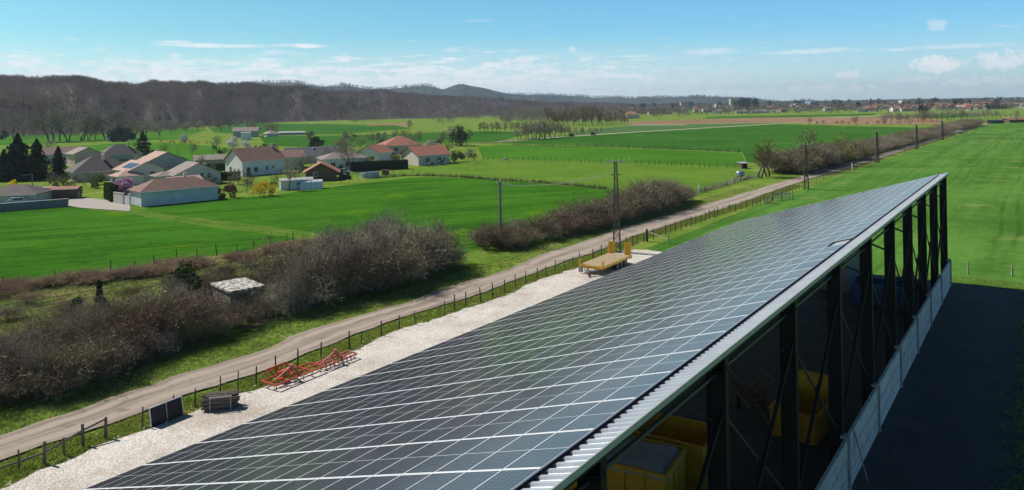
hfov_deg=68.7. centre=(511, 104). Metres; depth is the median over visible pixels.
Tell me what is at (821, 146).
bare tree
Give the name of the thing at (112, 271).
bramble bush
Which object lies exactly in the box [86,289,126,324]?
bare shrub
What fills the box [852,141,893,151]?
hedge bush
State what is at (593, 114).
bare tree
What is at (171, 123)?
bare tree
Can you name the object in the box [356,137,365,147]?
bare tree
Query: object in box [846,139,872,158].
bare bush
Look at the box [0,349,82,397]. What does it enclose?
bare shrub
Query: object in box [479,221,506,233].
bare shrub
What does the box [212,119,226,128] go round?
bare tree
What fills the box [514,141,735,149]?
paddock fence
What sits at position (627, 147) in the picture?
field hedge
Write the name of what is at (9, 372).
bare shrub
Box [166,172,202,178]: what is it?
outbuilding
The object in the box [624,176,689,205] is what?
bare shrub
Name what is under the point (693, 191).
bare shrub
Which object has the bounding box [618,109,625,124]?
bare tree
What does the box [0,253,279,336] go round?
rough tufts
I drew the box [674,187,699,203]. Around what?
bare shrub
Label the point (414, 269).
bare shrub
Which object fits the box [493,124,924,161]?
field wheat
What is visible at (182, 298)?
bare shrub
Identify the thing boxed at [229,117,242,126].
bare tree
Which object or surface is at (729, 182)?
field hedge
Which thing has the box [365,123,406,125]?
field soil
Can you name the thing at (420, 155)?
red long house
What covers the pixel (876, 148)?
lattice pylon
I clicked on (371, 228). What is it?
bare tree
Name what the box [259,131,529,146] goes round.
field green
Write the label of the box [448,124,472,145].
ivy tree
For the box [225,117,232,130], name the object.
bare tree
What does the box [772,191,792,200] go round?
field gate
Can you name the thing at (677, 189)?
bare shrub
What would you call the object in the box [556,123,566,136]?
bare tree
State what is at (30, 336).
bare shrub
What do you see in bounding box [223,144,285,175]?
white house
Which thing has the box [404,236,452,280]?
bare shrub
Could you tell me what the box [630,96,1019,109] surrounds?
town evergreens
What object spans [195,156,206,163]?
bare tree
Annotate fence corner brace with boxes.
[646,229,668,243]
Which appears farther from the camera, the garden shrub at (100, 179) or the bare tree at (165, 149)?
the bare tree at (165, 149)
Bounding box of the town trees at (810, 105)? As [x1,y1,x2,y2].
[633,98,1023,116]
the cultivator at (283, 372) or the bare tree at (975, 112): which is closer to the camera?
the cultivator at (283, 372)
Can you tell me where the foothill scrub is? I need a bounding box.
[0,120,280,137]
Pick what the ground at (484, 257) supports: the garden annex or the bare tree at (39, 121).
the garden annex
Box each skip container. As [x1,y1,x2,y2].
[566,435,686,489]
[633,413,707,489]
[768,369,828,445]
[850,276,915,309]
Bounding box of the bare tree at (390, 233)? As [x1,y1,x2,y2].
[361,219,405,279]
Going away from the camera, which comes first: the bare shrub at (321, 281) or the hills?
the bare shrub at (321, 281)
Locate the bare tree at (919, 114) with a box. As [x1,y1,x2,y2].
[913,110,923,121]
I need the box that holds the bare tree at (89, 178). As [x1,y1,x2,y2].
[83,171,97,187]
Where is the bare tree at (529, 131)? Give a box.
[520,122,540,139]
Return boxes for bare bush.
[751,147,797,170]
[752,146,825,172]
[754,161,791,171]
[760,151,810,173]
[769,148,832,173]
[779,144,851,163]
[786,149,826,171]
[786,156,818,172]
[794,150,841,168]
[797,144,845,167]
[799,151,833,168]
[809,141,851,163]
[817,143,862,163]
[823,150,852,165]
[832,141,874,160]
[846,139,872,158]
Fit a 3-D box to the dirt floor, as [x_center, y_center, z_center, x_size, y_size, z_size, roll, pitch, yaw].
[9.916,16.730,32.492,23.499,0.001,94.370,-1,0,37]
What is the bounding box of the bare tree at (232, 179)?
[222,176,236,185]
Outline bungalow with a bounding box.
[262,129,278,136]
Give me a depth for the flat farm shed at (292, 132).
472.91 m
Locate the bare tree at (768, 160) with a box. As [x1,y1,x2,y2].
[750,143,780,176]
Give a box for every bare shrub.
[0,297,44,320]
[0,316,76,366]
[0,322,33,351]
[0,323,76,389]
[0,324,25,370]
[0,324,49,351]
[0,331,79,380]
[0,340,40,390]
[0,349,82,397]
[0,351,39,395]
[0,364,37,408]
[2,320,62,345]
[3,287,54,303]
[5,310,66,338]
[6,327,136,404]
[10,338,59,397]
[15,324,54,358]
[17,338,106,401]
[19,328,112,386]
[19,333,69,361]
[31,339,115,385]
[33,331,124,368]
[37,294,95,313]
[40,294,117,332]
[44,333,143,382]
[48,308,98,333]
[49,298,107,349]
[50,310,114,340]
[50,323,138,353]
[58,322,151,375]
[62,296,179,345]
[66,302,129,340]
[75,305,154,347]
[76,330,152,373]
[85,292,193,357]
[86,288,131,325]
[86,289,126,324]
[100,282,192,331]
[103,284,214,343]
[106,320,190,365]
[112,283,147,299]
[124,286,187,305]
[126,288,161,316]
[131,284,161,309]
[135,326,182,356]
[147,284,239,344]
[152,269,194,285]
[155,270,194,298]
[161,284,228,323]
[164,315,216,345]
[165,285,196,334]
[177,291,226,304]
[180,306,239,341]
[189,270,215,285]
[192,268,232,288]
[193,268,240,296]
[193,273,231,298]
[199,304,253,339]
[201,274,230,291]
[202,260,244,275]
[207,273,235,295]
[217,300,251,324]
[218,297,281,331]
[231,233,313,294]
[231,252,268,266]
[233,272,259,282]
[233,295,285,320]
[242,246,343,308]
[247,277,305,316]
[261,264,346,311]
[262,251,299,264]
[266,259,346,304]
[268,255,316,313]
[270,237,315,255]
[277,253,322,304]
[281,231,337,244]
[286,235,325,261]
[288,233,345,257]
[291,253,342,306]
[293,228,337,291]
[295,234,398,293]
[298,218,343,245]
[314,258,388,301]
[315,225,366,295]
[315,232,429,289]
[317,220,353,254]
[318,225,414,290]
[320,261,358,300]
[325,239,358,293]
[331,223,367,287]
[336,228,373,290]
[336,233,440,291]
[344,241,420,291]
[349,222,404,278]
[352,206,406,234]
[357,218,403,290]
[360,206,416,245]
[362,215,403,289]
[362,226,429,282]
[368,211,403,232]
[372,249,423,288]
[378,221,419,249]
[379,208,413,240]
[394,222,466,274]
[397,243,436,282]
[398,225,437,262]
[400,215,447,275]
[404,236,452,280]
[408,235,459,283]
[417,224,478,266]
[418,227,462,258]
[420,258,448,273]
[430,241,467,271]
[446,243,474,269]
[458,219,511,248]
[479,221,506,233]
[480,222,525,246]
[486,229,519,249]
[488,221,523,242]
[492,229,521,247]
[493,218,531,234]
[495,230,536,251]
[496,227,524,247]
[502,222,537,246]
[505,211,539,238]
[513,211,559,241]
[519,231,541,245]
[524,226,551,242]
[532,220,566,240]
[533,213,570,234]
[539,210,581,233]
[543,221,570,237]
[546,204,591,221]
[548,196,606,224]
[552,214,586,235]
[555,195,616,217]
[562,215,590,233]
[568,212,599,233]
[576,210,607,230]
[578,189,629,222]
[579,185,648,220]
[582,205,627,227]
[585,214,609,229]
[591,194,641,207]
[592,196,612,225]
[594,205,621,226]
[597,203,636,223]
[599,190,654,213]
[603,178,671,212]
[605,178,658,213]
[619,204,641,222]
[621,199,642,219]
[623,179,676,198]
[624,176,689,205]
[627,177,680,210]
[627,194,662,217]
[628,175,685,196]
[628,197,647,219]
[645,199,665,215]
[648,193,677,212]
[654,177,696,204]
[662,189,690,207]
[663,196,677,209]
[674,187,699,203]
[676,182,697,202]
[686,185,698,201]
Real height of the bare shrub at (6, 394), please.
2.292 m
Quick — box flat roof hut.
[210,277,264,308]
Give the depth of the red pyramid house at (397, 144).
268.19 m
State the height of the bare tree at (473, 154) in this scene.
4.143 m
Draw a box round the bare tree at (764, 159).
[751,138,782,177]
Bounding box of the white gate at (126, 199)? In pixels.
[122,193,130,204]
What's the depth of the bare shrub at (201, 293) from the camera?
59.02 m
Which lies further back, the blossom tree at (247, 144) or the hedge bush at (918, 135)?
the blossom tree at (247, 144)
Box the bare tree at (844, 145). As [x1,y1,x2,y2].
[827,132,856,165]
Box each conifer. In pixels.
[0,130,8,139]
[0,133,38,181]
[0,149,20,181]
[17,138,59,180]
[47,146,67,177]
[106,128,117,141]
[114,127,126,141]
[120,126,135,141]
[133,131,155,154]
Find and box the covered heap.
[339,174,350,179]
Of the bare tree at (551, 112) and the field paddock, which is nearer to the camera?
the field paddock
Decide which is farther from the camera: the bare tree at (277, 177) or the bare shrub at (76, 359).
the bare tree at (277, 177)
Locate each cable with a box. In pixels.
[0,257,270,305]
[0,261,270,312]
[511,175,605,185]
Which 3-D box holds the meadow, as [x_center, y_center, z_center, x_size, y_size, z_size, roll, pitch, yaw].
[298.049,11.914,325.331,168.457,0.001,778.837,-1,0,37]
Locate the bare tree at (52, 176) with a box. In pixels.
[46,171,60,183]
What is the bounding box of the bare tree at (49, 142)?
[43,139,58,147]
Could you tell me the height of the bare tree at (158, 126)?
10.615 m
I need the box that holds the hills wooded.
[0,82,677,134]
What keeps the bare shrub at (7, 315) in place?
on the field rough strip at (155, 357)
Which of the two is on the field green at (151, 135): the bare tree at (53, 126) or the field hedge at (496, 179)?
the bare tree at (53, 126)
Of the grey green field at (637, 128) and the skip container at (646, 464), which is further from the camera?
the grey green field at (637, 128)
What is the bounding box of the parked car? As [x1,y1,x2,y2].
[6,197,33,202]
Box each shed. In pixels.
[46,186,82,198]
[278,131,305,134]
[279,177,313,189]
[987,120,1003,123]
[1001,118,1023,122]
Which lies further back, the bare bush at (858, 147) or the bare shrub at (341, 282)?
the bare bush at (858, 147)
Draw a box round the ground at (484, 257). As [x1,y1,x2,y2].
[0,97,1023,489]
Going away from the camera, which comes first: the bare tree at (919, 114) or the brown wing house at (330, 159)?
the brown wing house at (330, 159)
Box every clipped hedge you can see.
[102,182,118,201]
[206,163,224,170]
[221,171,240,180]
[350,159,407,171]
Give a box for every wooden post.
[200,402,231,405]
[201,391,232,397]
[201,401,232,404]
[201,405,233,409]
[202,404,233,408]
[204,408,236,411]
[205,393,236,397]
[205,396,237,400]
[207,392,237,395]
[207,397,238,402]
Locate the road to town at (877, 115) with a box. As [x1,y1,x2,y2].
[836,112,960,117]
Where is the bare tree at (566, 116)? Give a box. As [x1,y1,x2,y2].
[563,110,569,125]
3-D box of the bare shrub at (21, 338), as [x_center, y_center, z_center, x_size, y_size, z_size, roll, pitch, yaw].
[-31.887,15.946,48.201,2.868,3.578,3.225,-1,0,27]
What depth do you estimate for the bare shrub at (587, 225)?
97.75 m
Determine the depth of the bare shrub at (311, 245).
71.12 m
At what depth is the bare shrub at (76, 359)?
45.35 m
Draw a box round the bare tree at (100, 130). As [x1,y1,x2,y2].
[87,115,107,139]
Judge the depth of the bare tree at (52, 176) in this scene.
170.86 m
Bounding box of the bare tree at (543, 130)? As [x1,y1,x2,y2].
[533,121,548,137]
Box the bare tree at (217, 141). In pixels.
[208,135,221,149]
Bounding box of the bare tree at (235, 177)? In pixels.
[228,171,245,183]
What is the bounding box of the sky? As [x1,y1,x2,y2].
[0,0,1023,100]
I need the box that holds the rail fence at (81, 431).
[0,417,106,469]
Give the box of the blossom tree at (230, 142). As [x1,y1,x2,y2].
[226,136,238,147]
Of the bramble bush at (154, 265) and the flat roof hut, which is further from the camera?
the bramble bush at (154, 265)
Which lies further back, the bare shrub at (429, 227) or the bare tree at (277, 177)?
the bare tree at (277, 177)
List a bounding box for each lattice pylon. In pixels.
[606,158,624,252]
[800,143,811,189]
[872,131,879,162]
[915,124,919,148]
[939,120,943,139]
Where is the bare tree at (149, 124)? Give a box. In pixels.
[134,117,160,137]
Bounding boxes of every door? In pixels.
[236,293,246,304]
[324,172,330,180]
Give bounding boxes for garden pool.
[360,172,378,177]
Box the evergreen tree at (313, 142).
[308,137,324,146]
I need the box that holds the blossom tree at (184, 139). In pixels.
[179,133,187,142]
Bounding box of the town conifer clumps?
[737,97,1006,111]
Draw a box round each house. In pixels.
[0,184,53,202]
[42,146,87,163]
[64,147,101,165]
[64,154,122,181]
[100,141,143,160]
[112,160,165,182]
[137,149,190,169]
[167,161,223,182]
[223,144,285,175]
[232,127,258,136]
[280,149,305,168]
[284,146,340,162]
[316,151,368,169]
[377,136,422,153]
[398,145,451,165]
[626,111,638,118]
[713,109,721,113]
[775,107,784,112]
[867,106,877,111]
[889,106,900,110]
[899,107,911,110]
[960,107,972,110]
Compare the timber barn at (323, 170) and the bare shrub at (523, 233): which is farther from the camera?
the timber barn at (323, 170)
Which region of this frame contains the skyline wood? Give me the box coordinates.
[637,97,1023,105]
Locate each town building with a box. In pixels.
[679,102,693,108]
[729,98,739,105]
[898,100,916,103]
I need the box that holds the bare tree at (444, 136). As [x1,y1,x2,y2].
[438,131,447,144]
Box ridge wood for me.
[217,79,811,102]
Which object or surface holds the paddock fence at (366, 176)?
on the ground at (484, 257)
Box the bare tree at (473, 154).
[467,149,478,161]
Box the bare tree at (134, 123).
[119,115,146,137]
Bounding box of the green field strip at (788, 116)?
[704,113,874,118]
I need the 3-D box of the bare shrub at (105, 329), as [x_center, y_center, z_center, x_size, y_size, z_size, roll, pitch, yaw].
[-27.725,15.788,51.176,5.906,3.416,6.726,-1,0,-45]
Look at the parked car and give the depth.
137.65 m
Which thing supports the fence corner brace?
on the ground at (484, 257)
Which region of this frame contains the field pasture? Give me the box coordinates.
[478,144,744,166]
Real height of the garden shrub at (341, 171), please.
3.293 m
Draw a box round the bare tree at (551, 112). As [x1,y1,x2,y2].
[548,106,556,119]
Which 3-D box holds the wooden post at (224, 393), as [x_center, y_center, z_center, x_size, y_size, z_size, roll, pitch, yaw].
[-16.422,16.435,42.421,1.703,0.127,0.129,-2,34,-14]
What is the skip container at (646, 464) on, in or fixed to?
on the dirt floor
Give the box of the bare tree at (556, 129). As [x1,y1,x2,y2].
[550,122,561,136]
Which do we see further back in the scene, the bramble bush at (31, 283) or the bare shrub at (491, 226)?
the bare shrub at (491, 226)
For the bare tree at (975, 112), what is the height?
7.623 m
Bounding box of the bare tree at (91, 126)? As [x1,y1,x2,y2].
[78,115,109,139]
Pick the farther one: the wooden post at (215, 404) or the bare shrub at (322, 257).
the bare shrub at (322, 257)
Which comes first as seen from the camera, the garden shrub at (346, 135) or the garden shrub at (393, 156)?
the garden shrub at (393, 156)
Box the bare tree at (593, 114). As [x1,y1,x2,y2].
[589,108,595,123]
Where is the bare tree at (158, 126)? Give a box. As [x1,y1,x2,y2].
[147,121,165,133]
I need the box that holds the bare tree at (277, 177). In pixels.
[270,174,280,183]
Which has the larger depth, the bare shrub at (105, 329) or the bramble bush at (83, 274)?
the bramble bush at (83, 274)
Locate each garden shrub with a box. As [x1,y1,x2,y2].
[53,175,81,185]
[89,173,105,183]
[218,187,225,197]
[306,131,315,139]
[336,164,346,174]
[341,131,356,140]
[372,132,388,143]
[389,152,399,159]
[449,150,464,161]
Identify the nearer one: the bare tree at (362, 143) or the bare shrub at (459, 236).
the bare shrub at (459, 236)
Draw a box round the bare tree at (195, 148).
[188,143,197,152]
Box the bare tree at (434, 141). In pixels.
[424,137,442,144]
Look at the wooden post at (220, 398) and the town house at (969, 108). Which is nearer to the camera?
the wooden post at (220, 398)
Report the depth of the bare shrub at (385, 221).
77.32 m
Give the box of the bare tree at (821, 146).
[813,142,830,165]
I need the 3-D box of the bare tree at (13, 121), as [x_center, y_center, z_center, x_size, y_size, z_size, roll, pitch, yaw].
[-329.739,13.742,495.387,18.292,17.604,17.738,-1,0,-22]
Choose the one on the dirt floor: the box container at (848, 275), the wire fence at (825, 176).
the box container at (848, 275)
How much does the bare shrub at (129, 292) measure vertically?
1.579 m
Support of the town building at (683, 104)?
on the ground at (484, 257)
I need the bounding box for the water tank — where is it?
[736,171,744,178]
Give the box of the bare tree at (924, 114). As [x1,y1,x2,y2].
[921,109,928,120]
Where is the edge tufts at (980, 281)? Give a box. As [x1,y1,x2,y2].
[877,269,1023,290]
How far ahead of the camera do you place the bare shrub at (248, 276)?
66.92 m
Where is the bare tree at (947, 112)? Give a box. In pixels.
[941,108,953,120]
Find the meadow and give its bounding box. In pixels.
[643,122,1023,289]
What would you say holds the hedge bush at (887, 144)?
on the ground at (484, 257)
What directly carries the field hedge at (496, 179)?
on the ground at (484, 257)
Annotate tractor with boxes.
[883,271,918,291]
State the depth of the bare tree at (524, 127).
358.44 m
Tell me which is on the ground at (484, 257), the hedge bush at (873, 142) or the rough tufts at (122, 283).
the hedge bush at (873, 142)
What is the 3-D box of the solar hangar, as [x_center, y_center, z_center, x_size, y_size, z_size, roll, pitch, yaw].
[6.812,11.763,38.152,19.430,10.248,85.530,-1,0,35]
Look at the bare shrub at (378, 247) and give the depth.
69.39 m
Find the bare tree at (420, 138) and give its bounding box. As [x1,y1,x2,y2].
[415,130,422,141]
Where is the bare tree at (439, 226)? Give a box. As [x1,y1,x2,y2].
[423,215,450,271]
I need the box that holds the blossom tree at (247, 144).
[240,140,251,147]
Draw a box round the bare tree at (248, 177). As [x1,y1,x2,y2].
[239,171,256,192]
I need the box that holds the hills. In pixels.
[257,82,809,104]
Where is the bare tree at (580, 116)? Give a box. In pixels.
[577,105,583,124]
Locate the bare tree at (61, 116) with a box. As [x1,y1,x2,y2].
[45,107,79,141]
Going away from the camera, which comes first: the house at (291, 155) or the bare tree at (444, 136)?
the house at (291, 155)
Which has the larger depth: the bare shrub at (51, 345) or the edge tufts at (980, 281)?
the edge tufts at (980, 281)
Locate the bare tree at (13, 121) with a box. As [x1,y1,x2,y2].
[1,112,27,138]
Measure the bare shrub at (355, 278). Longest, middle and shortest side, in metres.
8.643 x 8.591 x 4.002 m
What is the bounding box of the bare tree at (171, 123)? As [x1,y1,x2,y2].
[167,121,176,132]
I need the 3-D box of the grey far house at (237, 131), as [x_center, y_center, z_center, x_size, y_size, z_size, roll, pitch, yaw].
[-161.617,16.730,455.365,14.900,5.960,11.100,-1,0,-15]
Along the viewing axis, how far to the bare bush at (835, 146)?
199.00 m
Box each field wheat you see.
[0,206,297,285]
[143,177,623,253]
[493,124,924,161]
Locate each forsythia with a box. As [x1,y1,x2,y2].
[8,179,17,184]
[250,180,275,195]
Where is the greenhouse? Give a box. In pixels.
[752,110,767,112]
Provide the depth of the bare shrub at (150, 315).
52.80 m
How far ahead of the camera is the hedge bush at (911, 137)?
273.07 m
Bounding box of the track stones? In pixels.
[5,202,741,468]
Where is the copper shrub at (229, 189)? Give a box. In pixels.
[221,184,237,197]
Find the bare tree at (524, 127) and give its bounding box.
[518,123,532,138]
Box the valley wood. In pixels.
[345,103,672,123]
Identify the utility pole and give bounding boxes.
[497,180,508,229]
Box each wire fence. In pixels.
[3,234,293,287]
[142,253,579,426]
[592,196,763,258]
[777,159,872,194]
[877,126,978,159]
[967,261,1012,275]
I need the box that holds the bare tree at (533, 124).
[529,121,545,138]
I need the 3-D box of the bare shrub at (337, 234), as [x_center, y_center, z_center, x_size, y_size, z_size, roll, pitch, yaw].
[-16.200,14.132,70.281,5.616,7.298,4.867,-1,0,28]
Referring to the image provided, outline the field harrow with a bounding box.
[728,367,776,424]
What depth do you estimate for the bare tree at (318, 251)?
65.31 m
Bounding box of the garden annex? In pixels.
[107,170,145,184]
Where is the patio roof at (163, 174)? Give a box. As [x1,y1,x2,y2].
[148,171,170,179]
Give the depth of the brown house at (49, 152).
248.28 m
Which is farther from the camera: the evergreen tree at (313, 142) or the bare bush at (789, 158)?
the evergreen tree at (313, 142)
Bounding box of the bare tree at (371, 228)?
[360,218,386,286]
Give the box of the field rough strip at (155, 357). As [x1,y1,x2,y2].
[0,238,345,407]
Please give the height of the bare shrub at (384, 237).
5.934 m
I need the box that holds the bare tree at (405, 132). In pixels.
[399,129,413,138]
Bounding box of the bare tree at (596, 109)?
[593,106,602,120]
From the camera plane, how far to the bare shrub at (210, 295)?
61.82 m
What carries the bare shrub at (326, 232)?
on the field rough strip at (155, 357)
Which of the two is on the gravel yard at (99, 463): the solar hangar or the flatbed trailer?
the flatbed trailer
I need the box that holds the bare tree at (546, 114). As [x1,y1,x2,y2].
[542,106,551,120]
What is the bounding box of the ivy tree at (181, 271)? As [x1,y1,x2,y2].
[155,260,203,296]
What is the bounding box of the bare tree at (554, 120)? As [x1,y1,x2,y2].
[538,116,561,137]
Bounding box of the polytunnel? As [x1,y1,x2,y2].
[300,179,322,189]
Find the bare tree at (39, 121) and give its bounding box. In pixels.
[17,105,68,141]
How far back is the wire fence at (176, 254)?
84.70 m
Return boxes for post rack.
[209,389,232,411]
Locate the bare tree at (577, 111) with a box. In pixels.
[566,107,579,125]
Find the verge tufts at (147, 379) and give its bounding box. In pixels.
[0,185,765,434]
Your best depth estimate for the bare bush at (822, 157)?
179.78 m
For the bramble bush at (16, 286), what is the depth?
70.65 m
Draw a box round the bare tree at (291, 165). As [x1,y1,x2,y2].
[281,158,302,189]
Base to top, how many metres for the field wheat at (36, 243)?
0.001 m
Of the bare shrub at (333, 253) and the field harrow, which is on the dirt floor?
the field harrow
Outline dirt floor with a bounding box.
[660,274,1023,489]
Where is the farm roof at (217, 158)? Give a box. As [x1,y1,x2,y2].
[192,154,226,163]
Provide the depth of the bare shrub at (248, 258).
80.77 m
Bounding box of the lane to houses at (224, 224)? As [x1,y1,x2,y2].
[70,206,312,237]
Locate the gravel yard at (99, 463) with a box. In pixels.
[0,249,661,489]
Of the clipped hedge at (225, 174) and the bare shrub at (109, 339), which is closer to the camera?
the bare shrub at (109, 339)
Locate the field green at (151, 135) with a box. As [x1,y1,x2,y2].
[0,128,207,144]
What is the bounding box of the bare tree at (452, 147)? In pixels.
[445,140,453,149]
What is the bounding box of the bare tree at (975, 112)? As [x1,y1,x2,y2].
[968,110,979,118]
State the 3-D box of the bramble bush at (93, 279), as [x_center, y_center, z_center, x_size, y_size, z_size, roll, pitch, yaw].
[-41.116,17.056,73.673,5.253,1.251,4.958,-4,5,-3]
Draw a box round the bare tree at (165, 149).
[158,142,168,151]
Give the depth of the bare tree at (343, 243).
68.42 m
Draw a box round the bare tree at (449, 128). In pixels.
[443,125,455,144]
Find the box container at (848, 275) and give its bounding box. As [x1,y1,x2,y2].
[818,249,859,291]
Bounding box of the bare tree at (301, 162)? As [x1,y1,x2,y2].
[296,155,309,169]
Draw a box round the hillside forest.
[0,73,708,134]
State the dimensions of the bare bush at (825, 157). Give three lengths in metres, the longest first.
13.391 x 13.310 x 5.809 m
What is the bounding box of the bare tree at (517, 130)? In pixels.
[511,129,522,139]
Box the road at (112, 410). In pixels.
[0,116,1011,459]
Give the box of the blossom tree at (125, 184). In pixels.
[114,177,134,195]
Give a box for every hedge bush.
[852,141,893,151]
[856,138,890,146]
[864,135,914,145]
[866,137,906,147]
[871,135,905,139]
[878,140,894,149]
[883,137,904,146]
[885,129,925,135]
[893,134,920,144]
[895,132,923,143]
[899,131,926,141]
[922,126,962,134]
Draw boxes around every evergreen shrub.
[68,296,82,312]
[94,280,105,311]
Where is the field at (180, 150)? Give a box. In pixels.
[43,142,232,162]
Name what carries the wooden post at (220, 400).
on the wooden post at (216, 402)
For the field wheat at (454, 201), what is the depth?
129.81 m
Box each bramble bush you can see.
[0,273,36,286]
[0,278,29,300]
[2,281,36,293]
[18,278,55,288]
[20,272,67,289]
[29,275,66,286]
[46,268,91,282]
[55,267,110,281]
[63,266,115,281]
[64,269,100,285]
[68,267,116,286]
[90,272,118,280]
[95,265,136,278]
[110,260,153,277]
[110,269,152,278]
[120,268,162,277]
[130,258,175,270]
[137,259,190,274]
[150,256,188,266]
[171,257,219,267]
[173,253,217,267]
[176,253,206,264]
[209,251,249,260]
[217,252,243,256]
[252,240,283,253]
[257,246,279,253]
[264,238,302,248]
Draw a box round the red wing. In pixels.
[356,144,394,160]
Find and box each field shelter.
[737,162,747,168]
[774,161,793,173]
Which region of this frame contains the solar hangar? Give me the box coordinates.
[83,172,951,489]
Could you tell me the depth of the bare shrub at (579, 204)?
101.11 m
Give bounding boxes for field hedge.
[357,131,446,136]
[372,171,609,188]
[458,136,539,144]
[512,143,737,151]
[698,173,756,192]
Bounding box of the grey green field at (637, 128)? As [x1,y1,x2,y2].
[562,123,767,135]
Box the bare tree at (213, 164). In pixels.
[207,160,217,167]
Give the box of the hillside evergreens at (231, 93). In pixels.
[0,85,678,130]
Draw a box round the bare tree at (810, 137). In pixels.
[789,128,824,155]
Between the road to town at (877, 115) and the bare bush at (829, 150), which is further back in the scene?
the road to town at (877, 115)
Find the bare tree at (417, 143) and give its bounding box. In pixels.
[406,140,425,145]
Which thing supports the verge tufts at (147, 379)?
on the ground at (484, 257)
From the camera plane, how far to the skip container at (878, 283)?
61.17 m
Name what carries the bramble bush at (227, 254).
on the field rough strip at (155, 357)
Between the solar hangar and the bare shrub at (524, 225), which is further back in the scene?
the bare shrub at (524, 225)
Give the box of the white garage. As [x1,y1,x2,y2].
[241,132,250,139]
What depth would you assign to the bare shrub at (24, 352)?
45.54 m
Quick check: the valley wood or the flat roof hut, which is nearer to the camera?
the flat roof hut
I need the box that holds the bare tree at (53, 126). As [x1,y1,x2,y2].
[35,107,85,141]
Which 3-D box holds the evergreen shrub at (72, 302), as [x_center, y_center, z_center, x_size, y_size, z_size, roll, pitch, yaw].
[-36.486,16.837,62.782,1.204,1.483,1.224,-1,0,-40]
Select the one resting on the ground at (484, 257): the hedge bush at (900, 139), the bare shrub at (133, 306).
the hedge bush at (900, 139)
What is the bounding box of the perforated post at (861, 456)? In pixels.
[854,431,868,481]
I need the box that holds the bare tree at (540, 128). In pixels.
[532,122,548,138]
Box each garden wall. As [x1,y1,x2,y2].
[0,198,67,211]
[113,192,121,203]
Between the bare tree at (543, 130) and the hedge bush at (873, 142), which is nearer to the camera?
the hedge bush at (873, 142)
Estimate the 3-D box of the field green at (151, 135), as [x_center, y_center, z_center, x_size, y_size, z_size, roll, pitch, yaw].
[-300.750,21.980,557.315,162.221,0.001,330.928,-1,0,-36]
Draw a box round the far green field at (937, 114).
[882,112,974,117]
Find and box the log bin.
[381,170,388,174]
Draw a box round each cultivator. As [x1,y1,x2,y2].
[261,362,323,390]
[315,348,357,370]
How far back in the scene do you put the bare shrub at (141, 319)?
51.57 m
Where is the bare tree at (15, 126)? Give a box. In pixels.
[0,109,36,135]
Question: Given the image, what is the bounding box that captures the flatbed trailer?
[578,241,631,275]
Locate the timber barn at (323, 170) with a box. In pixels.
[302,160,339,180]
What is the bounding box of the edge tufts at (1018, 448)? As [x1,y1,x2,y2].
[971,291,1023,489]
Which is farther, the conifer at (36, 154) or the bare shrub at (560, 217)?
the conifer at (36, 154)
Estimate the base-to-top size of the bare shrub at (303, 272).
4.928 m
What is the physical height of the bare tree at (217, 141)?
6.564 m
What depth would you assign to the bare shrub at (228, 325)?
56.10 m
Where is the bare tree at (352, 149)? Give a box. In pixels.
[332,137,366,170]
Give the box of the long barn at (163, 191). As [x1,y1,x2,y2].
[127,176,220,206]
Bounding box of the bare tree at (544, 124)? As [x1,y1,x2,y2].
[535,118,556,138]
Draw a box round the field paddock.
[368,159,760,193]
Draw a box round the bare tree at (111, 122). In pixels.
[81,108,121,139]
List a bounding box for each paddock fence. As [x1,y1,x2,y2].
[341,170,401,182]
[483,156,742,168]
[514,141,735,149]
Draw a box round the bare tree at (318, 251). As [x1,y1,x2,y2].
[300,237,333,302]
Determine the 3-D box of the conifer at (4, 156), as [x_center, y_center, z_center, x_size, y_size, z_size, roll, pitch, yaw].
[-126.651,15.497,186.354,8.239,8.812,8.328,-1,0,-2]
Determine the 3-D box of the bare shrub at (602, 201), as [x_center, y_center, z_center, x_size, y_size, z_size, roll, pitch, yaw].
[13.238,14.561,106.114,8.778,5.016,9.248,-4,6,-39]
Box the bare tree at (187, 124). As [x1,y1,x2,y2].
[179,121,192,131]
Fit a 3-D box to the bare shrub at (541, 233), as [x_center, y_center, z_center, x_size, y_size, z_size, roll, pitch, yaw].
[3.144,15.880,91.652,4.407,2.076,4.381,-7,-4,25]
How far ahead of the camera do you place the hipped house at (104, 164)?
184.88 m
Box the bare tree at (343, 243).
[326,226,366,290]
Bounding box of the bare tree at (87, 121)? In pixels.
[75,111,99,140]
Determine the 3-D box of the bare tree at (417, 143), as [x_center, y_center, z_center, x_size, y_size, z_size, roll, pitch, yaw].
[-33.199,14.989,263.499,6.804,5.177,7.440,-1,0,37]
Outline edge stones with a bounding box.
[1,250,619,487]
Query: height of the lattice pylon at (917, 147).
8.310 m

